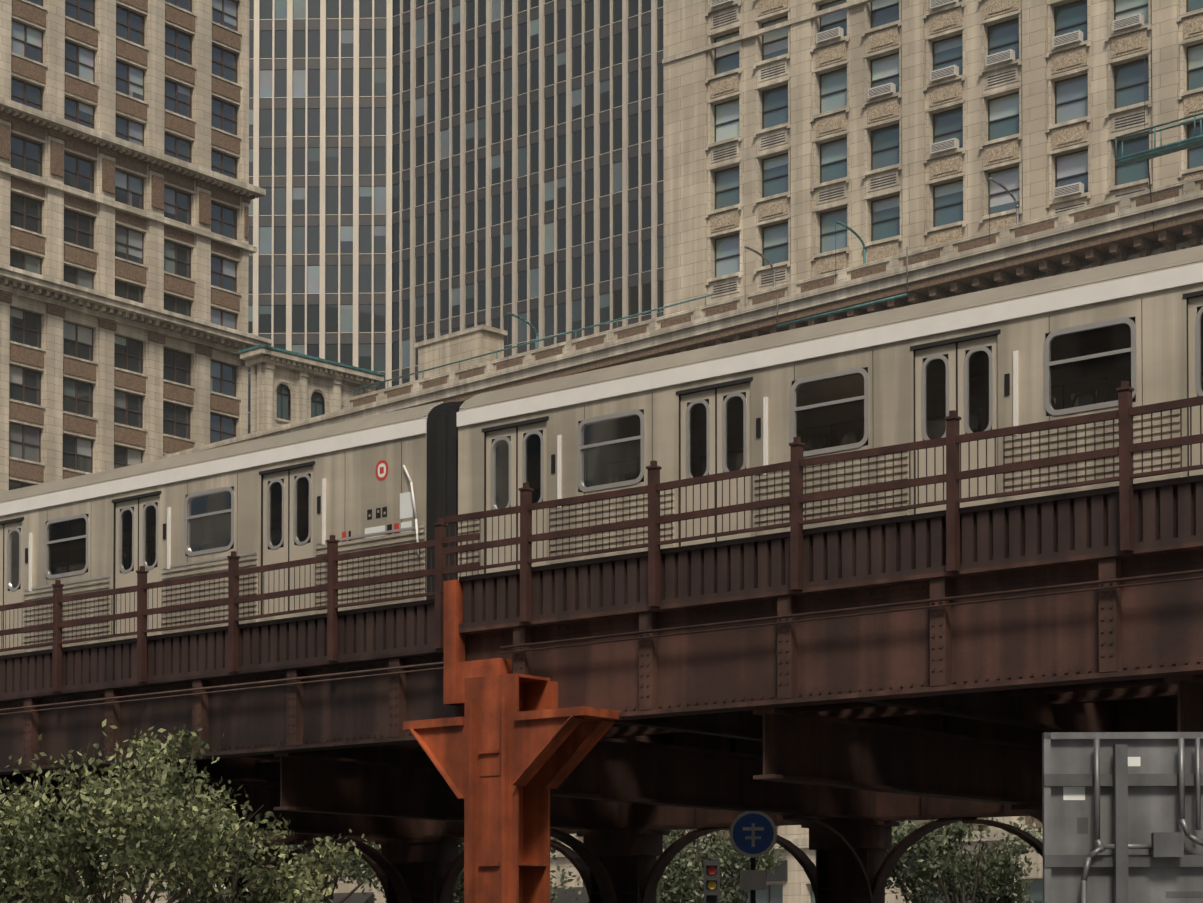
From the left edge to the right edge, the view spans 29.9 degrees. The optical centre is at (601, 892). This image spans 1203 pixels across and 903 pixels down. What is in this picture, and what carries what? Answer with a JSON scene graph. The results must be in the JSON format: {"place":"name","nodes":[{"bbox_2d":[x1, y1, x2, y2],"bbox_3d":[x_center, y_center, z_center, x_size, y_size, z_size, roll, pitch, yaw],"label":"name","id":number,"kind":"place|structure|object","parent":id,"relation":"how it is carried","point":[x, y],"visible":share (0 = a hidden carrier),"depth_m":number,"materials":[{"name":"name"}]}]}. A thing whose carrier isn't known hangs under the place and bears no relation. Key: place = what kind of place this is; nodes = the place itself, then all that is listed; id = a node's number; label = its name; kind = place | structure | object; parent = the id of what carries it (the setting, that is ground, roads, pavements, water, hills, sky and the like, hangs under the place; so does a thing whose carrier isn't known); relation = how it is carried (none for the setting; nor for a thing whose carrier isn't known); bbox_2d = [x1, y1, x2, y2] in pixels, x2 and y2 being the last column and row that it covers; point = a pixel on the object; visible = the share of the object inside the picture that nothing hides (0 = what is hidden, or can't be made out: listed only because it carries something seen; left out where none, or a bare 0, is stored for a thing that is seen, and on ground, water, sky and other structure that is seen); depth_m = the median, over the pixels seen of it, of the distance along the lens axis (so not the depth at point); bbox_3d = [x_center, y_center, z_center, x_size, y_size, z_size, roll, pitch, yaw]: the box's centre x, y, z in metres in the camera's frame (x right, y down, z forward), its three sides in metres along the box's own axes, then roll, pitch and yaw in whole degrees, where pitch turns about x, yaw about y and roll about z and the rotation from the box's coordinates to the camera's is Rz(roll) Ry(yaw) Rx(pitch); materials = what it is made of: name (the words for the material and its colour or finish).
{"place":"outdoors","nodes":[
{"label":"outdoors","id":0,"kind":"place"},
{"bbox_2d":[248,0,663,433],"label":"skyscraper","id":1,"kind":"structure","parent":0,"point":[383,271],"depth_m":197.52,"materials":[{"name":"grey glass"}]},
{"label":"ground","id":2,"kind":"structure","parent":0,"visible":0},
{"bbox_2d":[0,0,272,902],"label":"building","id":3,"kind":"structure","parent":2,"relation":"on","point":[128,192],"depth_m":140.41,"materials":[{"name":"stone"}]},
{"bbox_2d":[161,175,1202,902],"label":"building","id":4,"kind":"structure","parent":2,"relation":"on","point":[291,391],"depth_m":107.95,"materials":[{"name":"beige stone"}]},
{"bbox_2d":[353,56,1202,396],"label":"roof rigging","id":5,"kind":"object","parent":4,"relation":"attached to","point":[1161,150],"depth_m":100.36,"materials":[{"name":"teal paint"}]},
{"bbox_2d":[662,0,1202,315],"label":"building","id":6,"kind":"structure","parent":2,"relation":"on","point":[794,130],"depth_m":108.20,"materials":[{"name":"beige stone"}]},
{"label":"kerbs and pavement","id":7,"kind":"structure","parent":0,"visible":0},
{"bbox_2d":[0,777,105,902],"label":"tree","id":8,"kind":"object","parent":7,"relation":"on","point":[5,874],"visible":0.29,"depth_m":26.81,"materials":[{"name":"green plant"}]},
{"bbox_2d":[107,854,164,902],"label":"tree","id":9,"kind":"object","parent":7,"relation":"on","point":[145,899],"depth_m":60.11,"materials":[{"name":"green plant"}]},
{"bbox_2d":[0,719,293,902],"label":"tree","id":10,"kind":"object","parent":7,"relation":"on","point":[184,852],"visible":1,"depth_m":26.04,"materials":[{"name":"green plant"}]},
{"bbox_2d":[142,794,368,902],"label":"tree","id":11,"kind":"object","parent":7,"relation":"on","point":[276,888],"visible":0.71,"depth_m":28.04,"materials":[{"name":"green plant"}]},
{"bbox_2d":[375,838,585,902],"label":"tree","id":12,"kind":"object","parent":7,"relation":"on","point":[458,891],"visible":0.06,"depth_m":46.94,"materials":[{"name":"green plant"}]},
{"bbox_2d":[704,860,719,902],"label":"traffic signal","id":13,"kind":"object","parent":7,"relation":"on","point":[711,881],"visible":1,"depth_m":45.60,"materials":[{"name":"yellow paint"}]},
{"bbox_2d":[657,829,785,902],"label":"tree","id":14,"kind":"object","parent":7,"relation":"on","point":[686,872],"visible":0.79,"depth_m":47.38,"materials":[{"name":"green plant"}]},
{"bbox_2d":[892,816,1042,902],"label":"tree","id":15,"kind":"object","parent":7,"relation":"on","point":[935,850],"visible":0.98,"depth_m":45.50,"materials":[{"name":"green plant"}]},
{"bbox_2d":[1042,732,1202,902],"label":"shipping container","id":16,"kind":"object","parent":7,"relation":"on","point":[1122,817],"visible":1,"depth_m":16.72,"materials":[{"name":"grey metal"}]},
{"label":"road","id":17,"kind":"structure","parent":0,"visible":0},
{"bbox_2d":[164,861,174,901],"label":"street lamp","id":18,"kind":"object","parent":17,"relation":"on","point":[168,892],"visible":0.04,"depth_m":52.16,"materials":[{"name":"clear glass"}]},
{"bbox_2d":[280,842,385,902],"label":"tree","id":19,"kind":"object","parent":17,"relation":"on","point":[369,875],"visible":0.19,"depth_m":63.32,"materials":[{"name":"green plant"}]},
{"bbox_2d":[459,838,558,859],"bbox_3d":[-3.153,-0.423,61.971,5.379,6.870,4.449,0,-1,-1],"label":"tree","id":20,"kind":"object","parent":17,"relation":"on","point":[552,850],"visible":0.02,"depth_m":61.91,"materials":[{"name":"green plant"}]},
{"bbox_2d":[0,381,1202,902],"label":"elevated railway bridge","id":21,"kind":"structure","parent":17,"relation":"on","point":[848,695],"depth_m":29.53,"materials":[{"name":"brown metal"}]},
{"bbox_2d":[0,401,463,655],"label":"train car","id":22,"kind":"object","parent":21,"relation":"on","point":[363,484],"visible":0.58,"depth_m":35.38,"materials":[{"name":"metal"}]},
{"bbox_2d":[437,410,523,580],"bbox_3d":[-1.403,-5.340,33.596,1.220,3.260,2.490,-1,-2,39],"label":"gangway","id":23,"kind":"object","parent":22,"relation":"attached to","point":[447,466],"visible":0.12,"depth_m":32.71,"materials":[{"name":"rubber"}]},
{"bbox_2d":[1,405,1201,650],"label":"railing","id":24,"kind":"object","parent":21,"relation":"on","point":[671,523],"visible":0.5,"depth_m":27.78,"materials":[{"name":"red metal"}]},
{"bbox_2d":[457,245,1202,579],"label":"train car","id":25,"kind":"object","parent":21,"relation":"on","point":[1075,343],"visible":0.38,"depth_m":28.12,"materials":[{"name":"metal"}]},
{"bbox_2d":[657,829,785,895],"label":"tree","id":26,"kind":"object","parent":17,"relation":"on","point":[715,845],"visible":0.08,"depth_m":65.19,"materials":[{"name":"green plant"}]},
{"bbox_2d":[729,811,776,902],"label":"round blue sign","id":27,"kind":"object","parent":17,"relation":"on","point":[753,835],"visible":0.98,"depth_m":34.22,"materials":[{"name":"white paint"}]},
{"bbox_2d":[885,821,976,902],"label":"tree","id":28,"kind":"object","parent":17,"relation":"on","point":[914,887],"visible":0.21,"depth_m":69.22,"materials":[{"name":"green plant"}]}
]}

